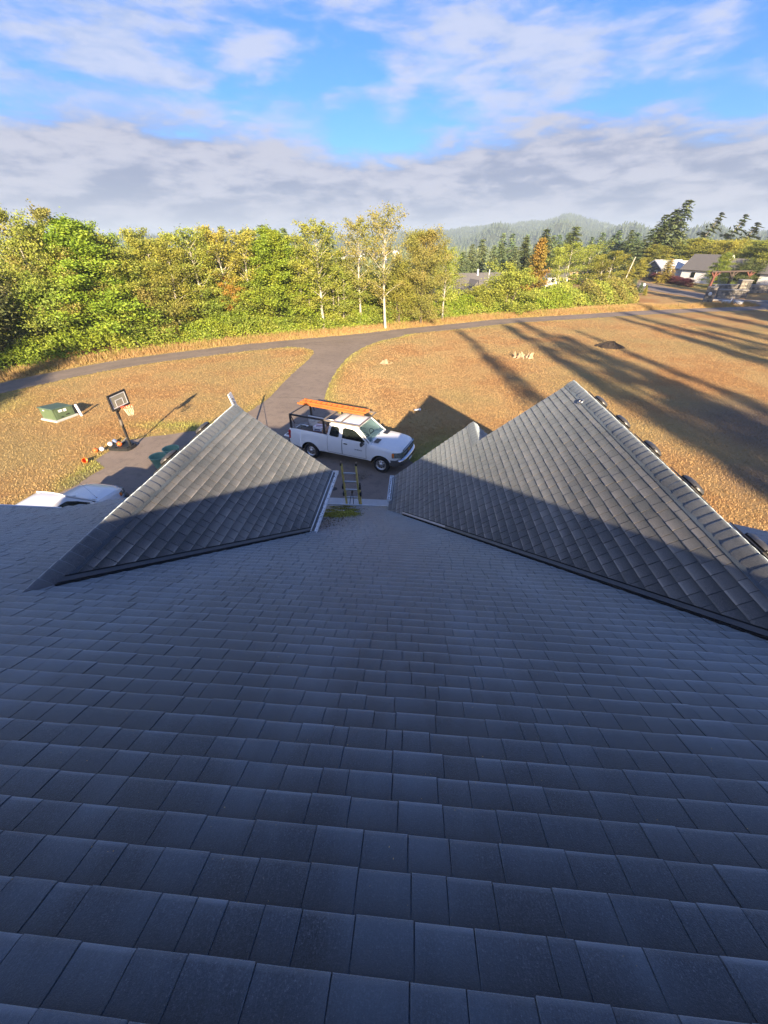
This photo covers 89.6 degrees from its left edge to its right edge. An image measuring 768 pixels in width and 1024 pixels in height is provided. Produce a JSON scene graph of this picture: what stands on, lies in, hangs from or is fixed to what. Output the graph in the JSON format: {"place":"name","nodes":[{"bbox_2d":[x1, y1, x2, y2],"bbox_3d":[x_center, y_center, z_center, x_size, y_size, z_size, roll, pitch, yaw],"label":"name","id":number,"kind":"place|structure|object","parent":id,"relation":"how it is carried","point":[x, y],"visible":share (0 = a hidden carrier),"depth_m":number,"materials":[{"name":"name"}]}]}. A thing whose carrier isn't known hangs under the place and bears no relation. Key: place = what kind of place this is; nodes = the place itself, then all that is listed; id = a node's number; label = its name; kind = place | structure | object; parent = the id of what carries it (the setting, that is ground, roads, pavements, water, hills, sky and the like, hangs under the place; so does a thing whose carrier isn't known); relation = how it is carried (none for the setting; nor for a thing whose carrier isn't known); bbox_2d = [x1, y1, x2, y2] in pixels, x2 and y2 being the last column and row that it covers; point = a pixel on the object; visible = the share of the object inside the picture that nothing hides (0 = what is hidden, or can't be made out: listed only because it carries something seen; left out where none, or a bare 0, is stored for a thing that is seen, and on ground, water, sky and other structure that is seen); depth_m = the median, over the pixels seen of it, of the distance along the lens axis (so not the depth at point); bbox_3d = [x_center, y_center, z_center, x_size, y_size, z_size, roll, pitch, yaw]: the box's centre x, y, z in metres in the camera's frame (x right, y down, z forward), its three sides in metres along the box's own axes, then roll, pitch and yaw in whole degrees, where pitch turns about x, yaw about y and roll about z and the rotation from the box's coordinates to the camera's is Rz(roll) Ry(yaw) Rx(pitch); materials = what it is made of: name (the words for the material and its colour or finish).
{"place":"outdoors","nodes":[
{"label":"outdoors","id":0,"kind":"place"},
{"bbox_2d":[60,335,412,499],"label":"driveway","id":1,"kind":"structure","parent":0,"point":[131,472],"depth_m":20.53,"materials":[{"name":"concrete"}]},
{"bbox_2d":[15,483,128,507],"bbox_3d":[-11.290,0.119,13.252,2.300,1.951,4.745,7,36,10],"label":"parked suv","id":2,"kind":"object","parent":1,"relation":"on","point":[91,493],"visible":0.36,"depth_m":13.86,"materials":[{"name":"white paint"}]},
{"bbox_2d":[106,389,136,450],"bbox_3d":[-12.827,-4.411,18.838,1.939,2.885,1.110,6,36,9],"label":"basketball hoop","id":3,"kind":"object","parent":1,"relation":"on","point":[118,400],"visible":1,"depth_m":18.48,"materials":[{"name":"black plastic"}]},
{"bbox_2d":[148,452,166,468],"bbox_3d":[-10.362,-2.333,17.863,0.770,0.600,0.764,2,35,4],"label":"planter pot","id":4,"kind":"object","parent":1,"relation":"on","point":[155,458],"visible":0.55,"depth_m":17.78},
{"bbox_2d":[284,405,415,471],"bbox_3d":[-1.702,-3.678,18.327,6.375,2.190,2.490,14,38,19],"label":"pickup truck","id":5,"kind":"object","parent":1,"relation":"on","point":[370,438],"visible":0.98,"depth_m":17.54,"materials":[{"name":"white paint"}]},
{"bbox_2d":[297,399,367,415],"bbox_3d":[-2.499,-5.021,18.516,3.702,0.085,0.458,15,38,21],"label":"ladder","id":6,"kind":"object","parent":5,"relation":"on","point":[334,409],"visible":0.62,"depth_m":18.37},
{"bbox_2d":[300,398,369,413],"bbox_3d":[-2.390,-5.072,18.448,3.642,0.085,0.388,15,38,21],"label":"ladder","id":7,"kind":"object","parent":6,"relation":"on","point":[325,405],"visible":1,"depth_m":18.41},
{"bbox_2d":[0,265,767,530],"bbox_3d":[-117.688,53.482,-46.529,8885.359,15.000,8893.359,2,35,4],"label":"ground","id":8,"kind":"structure","parent":0,"point":[749,321],"depth_m":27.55,"materials":[{"name":"brown plant"}]},
{"bbox_2d":[0,266,51,352],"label":"bush","id":9,"kind":"object","parent":8,"relation":"on","point":[4,315],"visible":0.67,"depth_m":32.96,"materials":[{"name":"green plant"}]},
{"bbox_2d":[0,203,83,351],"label":"alder tree","id":10,"kind":"object","parent":8,"relation":"on","point":[19,242],"visible":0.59,"depth_m":31.76,"materials":[{"name":"green plant"}]},
{"bbox_2d":[0,198,115,347],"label":"alder tree","id":11,"kind":"object","parent":8,"relation":"on","point":[37,213],"visible":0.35,"depth_m":32.66,"materials":[{"name":"green plant"}]},
{"bbox_2d":[37,402,78,422],"bbox_3d":[-19.379,-5.968,22.922,1.350,0.795,1.350,12,37,17],"label":"transformer box","id":12,"kind":"object","parent":8,"relation":"on","point":[57,412],"visible":1,"depth_m":22.62,"materials":[{"name":"metal"}]},
{"bbox_2d":[0,259,118,352],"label":"bush","id":13,"kind":"object","parent":8,"relation":"on","point":[21,296],"visible":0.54,"depth_m":33.10,"materials":[{"name":"green plant"}]},
{"bbox_2d":[13,207,185,346],"bbox_3d":[-26.102,-21.132,35.611,13.234,11.001,12.766,4,36,6],"label":"maple tree","id":14,"kind":"object","parent":8,"relation":"on","point":[70,233],"visible":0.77,"depth_m":33.40,"materials":[{"name":"green plant"}]},
{"bbox_2d":[76,217,143,312],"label":"alder tree","id":15,"kind":"object","parent":8,"relation":"on","point":[111,236],"visible":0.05,"depth_m":36.07,"materials":[{"name":"green plant"}]},
{"bbox_2d":[61,270,159,346],"bbox_3d":[-25.922,-19.592,37.197,9.337,6.677,8.406,-24,42,-29],"label":"bush","id":16,"kind":"object","parent":8,"relation":"on","point":[105,315],"visible":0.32,"depth_m":35.73,"materials":[{"name":"green plant"}]},
{"bbox_2d":[61,228,175,343],"bbox_3d":[-24.771,-21.195,36.895,9.147,9.620,7.968,1,35,2],"label":"alder tree","id":17,"kind":"object","parent":8,"relation":"on","point":[132,286],"visible":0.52,"depth_m":35.49,"materials":[{"name":"green plant"}]},
{"bbox_2d":[97,226,194,318],"bbox_3d":[-23.191,-22.846,38.686,7.657,10.223,7.867,16,39,22],"label":"alder tree","id":18,"kind":"object","parent":8,"relation":"on","point":[132,238],"visible":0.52,"depth_m":36.50,"materials":[{"name":"green plant"}]},
{"bbox_2d":[123,272,194,339],"bbox_3d":[-22.293,-20.773,39.115,7.293,6.351,8.101,17,39,23],"label":"bush","id":19,"kind":"object","parent":8,"relation":"on","point":[146,294],"visible":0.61,"depth_m":37.91,"materials":[{"name":"green plant"}]},
{"bbox_2d":[0,240,332,321],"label":"woodland","id":20,"kind":"object","parent":8,"relation":"on","point":[9,267],"visible":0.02,"depth_m":42.92,"materials":[{"name":"green plant"}]},
{"bbox_2d":[126,237,208,338],"bbox_3d":[-21.478,-22.516,38.946,6.419,9.366,6.594,9,36,12],"label":"alder tree","id":21,"kind":"object","parent":8,"relation":"on","point":[174,255],"visible":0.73,"depth_m":37.42,"materials":[{"name":"green plant"}]},
{"bbox_2d":[0,231,354,254],"bbox_3d":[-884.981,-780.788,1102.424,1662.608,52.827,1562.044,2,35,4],"label":"hill forest","id":22,"kind":"object","parent":8,"relation":"on","point":[120,242],"visible":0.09,"depth_m":1167.28,"materials":[{"name":"green plant"}]},
{"bbox_2d":[138,227,216,321],"bbox_3d":[-22.352,-24.222,41.053,8.755,9.726,7.626,-17,39,-22],"label":"alder tree","id":23,"kind":"object","parent":8,"relation":"on","point":[181,273],"visible":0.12,"depth_m":40.28,"materials":[{"name":"green plant"}]},
{"bbox_2d":[148,223,226,318],"bbox_3d":[-19.545,-23.715,40.097,6.976,9.966,6.733,-21,40,-26],"label":"birch tree","id":24,"kind":"object","parent":8,"relation":"on","point":[183,233],"visible":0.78,"depth_m":38.34,"materials":[{"name":"green plant"}]},
{"bbox_2d":[0,272,417,351],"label":"shrubs","id":25,"kind":"object","parent":8,"relation":"on","point":[215,305],"visible":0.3,"depth_m":41.32,"materials":[{"name":"green plant"}]},
{"bbox_2d":[181,225,239,300],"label":"alder tree","id":26,"kind":"object","parent":8,"relation":"on","point":[204,263],"visible":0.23,"depth_m":40.37,"materials":[{"name":"green plant"}]},
{"bbox_2d":[184,224,247,310],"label":"birch tree","id":27,"kind":"object","parent":8,"relation":"on","point":[214,237],"visible":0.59,"depth_m":39.78,"materials":[{"name":"green plant"}]},
{"bbox_2d":[209,273,254,318],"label":"alder tree","id":28,"kind":"object","parent":8,"relation":"on","point":[226,292],"visible":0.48,"depth_m":40.98,"materials":[{"name":"orange plant"}]},
{"bbox_2d":[0,300,469,371],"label":"bramble thicket","id":29,"kind":"object","parent":8,"relation":"on","point":[19,353],"visible":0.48,"depth_m":37.10,"materials":[{"name":"green plant"}]},
{"bbox_2d":[220,227,269,302],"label":"birch tree","id":30,"kind":"object","parent":8,"relation":"on","point":[242,238],"visible":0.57,"depth_m":40.43,"materials":[{"name":"green plant"}]},
{"bbox_2d":[225,224,271,315],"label":"alder tree","id":31,"kind":"object","parent":8,"relation":"on","point":[248,260],"visible":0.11,"depth_m":42.84,"materials":[{"name":"green plant"}]},
{"bbox_2d":[196,225,338,303],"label":"woodland","id":32,"kind":"object","parent":8,"relation":"on","point":[285,233],"visible":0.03,"depth_m":51.68,"materials":[{"name":"green plant"}]},
{"bbox_2d":[233,224,327,329],"bbox_3d":[-11.263,-25.876,42.752,11.856,10.351,11.436,-5,36,-6],"label":"maple tree","id":33,"kind":"object","parent":8,"relation":"on","point":[268,243],"visible":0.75,"depth_m":40.69,"materials":[{"name":"green plant"}]},
{"bbox_2d":[272,230,331,327],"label":"alder tree","id":34,"kind":"object","parent":8,"relation":"on","point":[305,278],"visible":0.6,"depth_m":41.17,"materials":[{"name":"green plant"}]},
{"bbox_2d":[105,297,521,354],"bbox_3d":[-3.831,-22.865,45.434,50.544,2.348,5.583,-16,38,-21],"label":"bramble thicket","id":35,"kind":"object","parent":8,"relation":"on","point":[313,317],"visible":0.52,"depth_m":42.27,"materials":[{"name":"green plant"}]},
{"bbox_2d":[285,218,342,327],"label":"birch tree","id":36,"kind":"object","parent":8,"relation":"on","point":[316,230],"visible":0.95,"depth_m":39.74,"materials":[{"name":"green plant"}]},
{"bbox_2d":[307,247,367,317],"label":"alder tree","id":37,"kind":"object","parent":8,"relation":"on","point":[334,268],"visible":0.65,"depth_m":42.97,"materials":[{"name":"green plant"}]},
{"bbox_2d":[169,243,532,287],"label":"valley forest","id":38,"kind":"object","parent":8,"relation":"on","point":[459,249],"visible":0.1,"depth_m":401.33,"materials":[{"name":"green plant"}]},
{"bbox_2d":[335,211,380,320],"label":"birch tree","id":39,"kind":"object","parent":8,"relation":"on","point":[358,225],"visible":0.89,"depth_m":41.32,"materials":[{"name":"green plant"}]},
{"bbox_2d":[328,498,388,504],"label":"walkway","id":40,"kind":"structure","parent":8,"relation":"on","point":[364,501],"depth_m":15.52,"materials":[{"name":"concrete"}]},
{"bbox_2d":[339,461,361,503],"bbox_3d":[-0.867,0.043,11.495,0.520,3.992,1.146,2,35,4],"label":"ladder","id":41,"kind":"object","parent":40,"relation":"on","point":[359,491],"visible":0.48,"depth_m":10.60,"materials":[{"name":"yellow plastic"}]},
{"bbox_2d":[0,300,760,382],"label":"dry grass","id":42,"kind":"structure","parent":8,"relation":"on","point":[27,370],"depth_m":41.48,"materials":[{"name":"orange plant"}]},
{"bbox_2d":[356,200,409,328],"bbox_3d":[-0.218,-26.270,42.071,5.853,11.698,7.240,-6,36,-8],"label":"birch tree","id":43,"kind":"object","parent":8,"relation":"on","point":[384,271],"visible":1,"depth_m":40.62,"materials":[{"name":"green plant"}]},
{"bbox_2d":[0,380,767,1023],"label":"house","id":44,"kind":"structure","parent":8,"relation":"on","point":[608,792],"depth_m":2.02,"materials":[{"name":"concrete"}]},
{"bbox_2d":[323,505,362,517],"bbox_3d":[-1.171,-0.026,9.604,1.584,0.922,1.820,2,35,4],"label":"moss heap","id":45,"kind":"object","parent":44,"relation":"on","point":[347,512],"visible":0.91,"depth_m":9.11,"materials":[{"name":"green plant"}]},
{"bbox_2d":[0,306,767,392],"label":"lane","id":46,"kind":"structure","parent":8,"relation":"on","point":[26,382],"depth_m":39.16,"materials":[{"name":"grey asphalt"}]},
{"bbox_2d":[314,257,470,315],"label":"woodland","id":47,"kind":"object","parent":8,"relation":"on","point":[457,275],"visible":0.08,"depth_m":51.46,"materials":[{"name":"green plant"}]},
{"bbox_2d":[380,260,419,322],"bbox_3d":[1.938,-25.728,45.364,6.041,7.003,5.439,28,44,34],"label":"bush","id":48,"kind":"object","parent":8,"relation":"on","point":[392,296],"visible":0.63,"depth_m":45.01,"materials":[{"name":"green plant"}]},
{"bbox_2d":[390,225,456,325],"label":"maple tree","id":49,"kind":"object","parent":8,"relation":"on","point":[422,237],"visible":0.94,"depth_m":43.20,"materials":[{"name":"green plant"}]},
{"bbox_2d":[429,247,461,318],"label":"birch tree","id":50,"kind":"object","parent":8,"relation":"on","point":[443,298],"visible":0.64,"depth_m":46.26,"materials":[{"name":"green plant"}]},
{"bbox_2d":[455,251,470,272],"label":"fir tree","id":51,"kind":"object","parent":8,"relation":"on","point":[462,263],"visible":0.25,"depth_m":86.92,"materials":[{"name":"green plant"}]},
{"bbox_2d":[430,269,509,302],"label":"house","id":52,"kind":"structure","parent":8,"relation":"on","point":[474,279],"depth_m":63.46,"materials":[{"name":"white"}]},
{"bbox_2d":[461,244,479,272],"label":"fir tree","id":53,"kind":"object","parent":8,"relation":"on","point":[471,264],"visible":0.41,"depth_m":91.84,"materials":[{"name":"green plant"}]},
{"bbox_2d":[463,282,497,306],"bbox_3d":[12.995,-29.055,52.583,5.492,3.963,4.944,18,39,24],"label":"bush","id":54,"kind":"object","parent":8,"relation":"on","point":[480,292],"visible":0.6,"depth_m":51.89,"materials":[{"name":"green plant"}]},
{"bbox_2d":[472,239,488,272],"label":"fir tree","id":55,"kind":"object","parent":8,"relation":"on","point":[482,247],"visible":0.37,"depth_m":96.44,"materials":[{"name":"green plant"}]},
{"bbox_2d":[481,245,499,272],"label":"fir tree","id":56,"kind":"object","parent":8,"relation":"on","point":[494,253],"visible":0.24,"depth_m":89.58,"materials":[{"name":"green plant"}]},
{"bbox_2d":[494,243,506,271],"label":"fir tree","id":57,"kind":"object","parent":8,"relation":"on","point":[502,259],"visible":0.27,"depth_m":96.75,"materials":[{"name":"green plant"}]},
{"bbox_2d":[470,259,551,315],"bbox_3d":[16.749,-30.544,52.417,10.984,6.568,9.889,-12,37,-15],"label":"bush","id":58,"kind":"object","parent":8,"relation":"on","point":[511,279],"visible":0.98,"depth_m":51.41,"materials":[{"name":"green plant"}]},
{"bbox_2d":[503,247,522,272],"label":"fir tree","id":59,"kind":"object","parent":8,"relation":"on","point":[514,259],"visible":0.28,"depth_m":89.85,"materials":[{"name":"green plant"}]},
{"bbox_2d":[517,237,530,291],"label":"fir tree","id":60,"kind":"object","parent":8,"relation":"on","point":[525,254],"visible":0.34,"depth_m":94.94,"materials":[{"name":"green plant"}]},
{"bbox_2d":[415,278,636,319],"bbox_3d":[26.022,-33.274,58.675,40.687,3.811,12.416,-21,40,-27],"label":"bramble hedge","id":61,"kind":"object","parent":8,"relation":"on","point":[578,297],"visible":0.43,"depth_m":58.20,"materials":[{"name":"green plant"}]},
{"bbox_2d":[520,237,552,292],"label":"cypress tree","id":62,"kind":"object","parent":8,"relation":"on","point":[540,251],"visible":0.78,"depth_m":57.16,"materials":[{"name":"orange plant"}]},
{"bbox_2d":[531,227,551,287],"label":"fir tree","id":63,"kind":"object","parent":8,"relation":"on","point":[546,232],"visible":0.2,"depth_m":96.96,"materials":[{"name":"green plant"}]},
{"bbox_2d":[459,302,668,320],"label":"dry grass","id":64,"kind":"structure","parent":8,"relation":"on","point":[596,307],"depth_m":55.01,"materials":[{"name":"brown plant"}]},
{"bbox_2d":[539,241,597,285],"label":"alder tree","id":65,"kind":"object","parent":8,"relation":"on","point":[557,259],"visible":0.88,"depth_m":65.32,"materials":[{"name":"green plant"}]},
{"bbox_2d":[496,230,644,273],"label":"woodland","id":66,"kind":"object","parent":8,"relation":"on","point":[611,246],"visible":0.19,"depth_m":123.52,"materials":[{"name":"green plant"}]},
{"bbox_2d":[562,226,583,282],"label":"fir tree","id":67,"kind":"object","parent":8,"relation":"on","point":[573,236],"visible":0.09,"depth_m":93.92,"materials":[{"name":"green plant"}]},
{"bbox_2d":[565,241,613,285],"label":"birch tree","id":68,"kind":"object","parent":8,"relation":"on","point":[583,277],"visible":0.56,"depth_m":67.25,"materials":[{"name":"green plant"}]},
{"bbox_2d":[577,272,639,304],"bbox_3d":[36.999,-36.676,63.270,9.648,3.846,19.148,18,39,24],"label":"bramble hedge","id":69,"kind":"object","parent":8,"relation":"on","point":[621,290],"visible":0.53,"depth_m":59.68,"materials":[{"name":"green plant"}]},
{"bbox_2d":[583,250,635,282],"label":"alder tree","id":70,"kind":"object","parent":8,"relation":"on","point":[607,264],"visible":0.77,"depth_m":63.84,"materials":[{"name":"green plant"}]},
{"bbox_2d":[594,341,624,348],"bbox_3d":[21.939,-16.282,37.372,2.776,0.527,2.280,2,35,4],"label":"dirt mound","id":71,"kind":"object","parent":8,"relation":"on","point":[610,345],"visible":1,"depth_m":37.05,"materials":[{"name":"soil"}]},
{"bbox_2d":[609,230,636,276],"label":"fir tree","id":72,"kind":"object","parent":8,"relation":"on","point":[625,247],"visible":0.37,"depth_m":101.86,"materials":[{"name":"green plant"}]},
{"bbox_2d":[612,242,646,276],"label":"fir tree","id":73,"kind":"object","parent":8,"relation":"on","point":[638,247],"visible":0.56,"depth_m":98.12,"materials":[{"name":"green plant"}]},
{"bbox_2d":[630,258,648,280],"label":"cypress tree","id":74,"kind":"object","parent":8,"relation":"on","point":[640,268],"visible":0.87,"depth_m":89.59,"materials":[{"name":"green plant"}]},
{"bbox_2d":[616,214,671,273],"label":"fir tree","id":75,"kind":"object","parent":8,"relation":"on","point":[656,237],"visible":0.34,"depth_m":98.46,"materials":[{"name":"green plant"}]},
{"bbox_2d":[636,243,677,277],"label":"maple tree","id":76,"kind":"object","parent":8,"relation":"on","point":[657,252],"visible":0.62,"depth_m":95.77,"materials":[{"name":"green plant"}]},
{"bbox_2d":[643,259,684,278],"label":"house","id":77,"kind":"structure","parent":8,"relation":"on","point":[659,264],"depth_m":93.86,"materials":[{"name":"white paint"}]},
{"bbox_2d":[653,258,675,282],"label":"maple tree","id":78,"kind":"object","parent":8,"relation":"on","point":[668,266],"visible":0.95,"depth_m":87.84,"materials":[{"name":"yellow plant"}]},
{"bbox_2d":[645,200,695,258],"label":"fir tree","id":79,"kind":"object","parent":8,"relation":"on","point":[670,238],"visible":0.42,"depth_m":96.86,"materials":[{"name":"green plant"}]},
{"bbox_2d":[665,239,708,259],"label":"maple tree","id":80,"kind":"object","parent":8,"relation":"on","point":[680,248],"visible":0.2,"depth_m":97.41,"materials":[{"name":"green plant"}]},
{"bbox_2d":[613,237,767,269],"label":"woodland","id":81,"kind":"object","parent":8,"relation":"on","point":[754,241],"visible":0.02,"depth_m":99.15,"materials":[{"name":"green plant"}]},
{"bbox_2d":[674,237,714,259],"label":"maple tree","id":82,"kind":"object","parent":8,"relation":"on","point":[701,241],"visible":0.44,"depth_m":95.94,"materials":[{"name":"green plant"}]},
{"bbox_2d":[680,254,734,283],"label":"house","id":83,"kind":"structure","parent":8,"relation":"on","point":[695,267],"depth_m":87.36,"materials":[{"name":"white"}]},
{"bbox_2d":[695,212,725,239],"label":"fir tree","id":84,"kind":"object","parent":8,"relation":"on","point":[712,228],"visible":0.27,"depth_m":111.05,"materials":[{"name":"green plant"}]},
{"bbox_2d":[699,251,736,286],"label":"maple tree","id":85,"kind":"object","parent":8,"relation":"on","point":[725,261],"visible":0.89,"depth_m":77.38,"materials":[{"name":"green plant"}]},
{"bbox_2d":[688,238,753,257],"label":"maple tree","id":86,"kind":"object","parent":8,"relation":"on","point":[732,245],"visible":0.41,"depth_m":92.25,"materials":[{"name":"green plant"}]},
{"bbox_2d":[708,270,756,285],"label":"timber gate","id":87,"kind":"structure","parent":8,"relation":"on","point":[731,274],"depth_m":76.27,"materials":[{"name":"brown wood"}]},
{"bbox_2d":[718,214,750,240],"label":"fir tree","id":88,"kind":"object","parent":8,"relation":"on","point":[727,235],"visible":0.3,"depth_m":108.59,"materials":[{"name":"green plant"}]},
{"bbox_2d":[724,256,767,283],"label":"bush","id":89,"kind":"object","parent":8,"relation":"on","point":[747,266],"visible":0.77,"depth_m":77.40,"materials":[{"name":"green plant"}]},
{"bbox_2d":[733,222,763,240],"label":"fir tree","id":90,"kind":"object","parent":8,"relation":"on","point":[752,230],"visible":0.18,"depth_m":102.89,"materials":[{"name":"green plant"}]},
{"bbox_2d":[732,241,767,258],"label":"maple tree","id":91,"kind":"object","parent":8,"relation":"on","point":[749,254],"visible":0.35,"depth_m":84.39,"materials":[{"name":"green plant"}]},
{"bbox_2d":[740,241,767,279],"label":"maple tree","id":92,"kind":"object","parent":8,"relation":"on","point":[765,258],"visible":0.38,"depth_m":79.25,"materials":[{"name":"green plant"}]},
{"bbox_2d":[749,284,767,292],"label":"stone wall","id":93,"kind":"structure","parent":8,"relation":"on","point":[758,288],"depth_m":71.32,"materials":[{"name":"grey stone"}]},
{"bbox_2d":[757,265,767,283],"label":"house","id":94,"kind":"structure","parent":8,"relation":"on","point":[764,276],"depth_m":76.61,"materials":[{"name":"white"}]},
{"bbox_2d":[0,217,767,253],"bbox_3d":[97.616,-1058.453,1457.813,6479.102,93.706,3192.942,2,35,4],"label":"hill","id":95,"kind":"structure","parent":0,"point":[533,238],"depth_m":822.55,"materials":[{"name":"green plant"}]},
{"bbox_2d":[355,213,767,250],"bbox_3d":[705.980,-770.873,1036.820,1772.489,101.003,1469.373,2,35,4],"label":"hill forest","id":96,"kind":"object","parent":95,"relation":"on","point":[491,226],"visible":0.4,"depth_m":895.94,"materials":[{"name":"green plant"}]},
{"bbox_2d":[0,0,767,236],"label":"sky","id":97,"kind":"structure","parent":0,"point":[151,114],"materials":[{"name":"blue"}]},
{"bbox_2d":[594,276,767,306],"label":"road","id":98,"kind":"structure","parent":0,"point":[654,287],"depth_m":73.16,"materials":[{"name":"grey asphalt"}]},
{"bbox_2d":[715,289,749,298],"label":"stone wall","id":99,"kind":"structure","parent":98,"relation":"on","point":[733,293],"depth_m":65.81,"materials":[{"name":"grey stone"}]},
{"bbox_2d":[702,286,718,301],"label":"stone pillar","id":100,"kind":"structure","parent":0,"point":[711,291],"depth_m":62.04,"materials":[{"name":"grey stone"}]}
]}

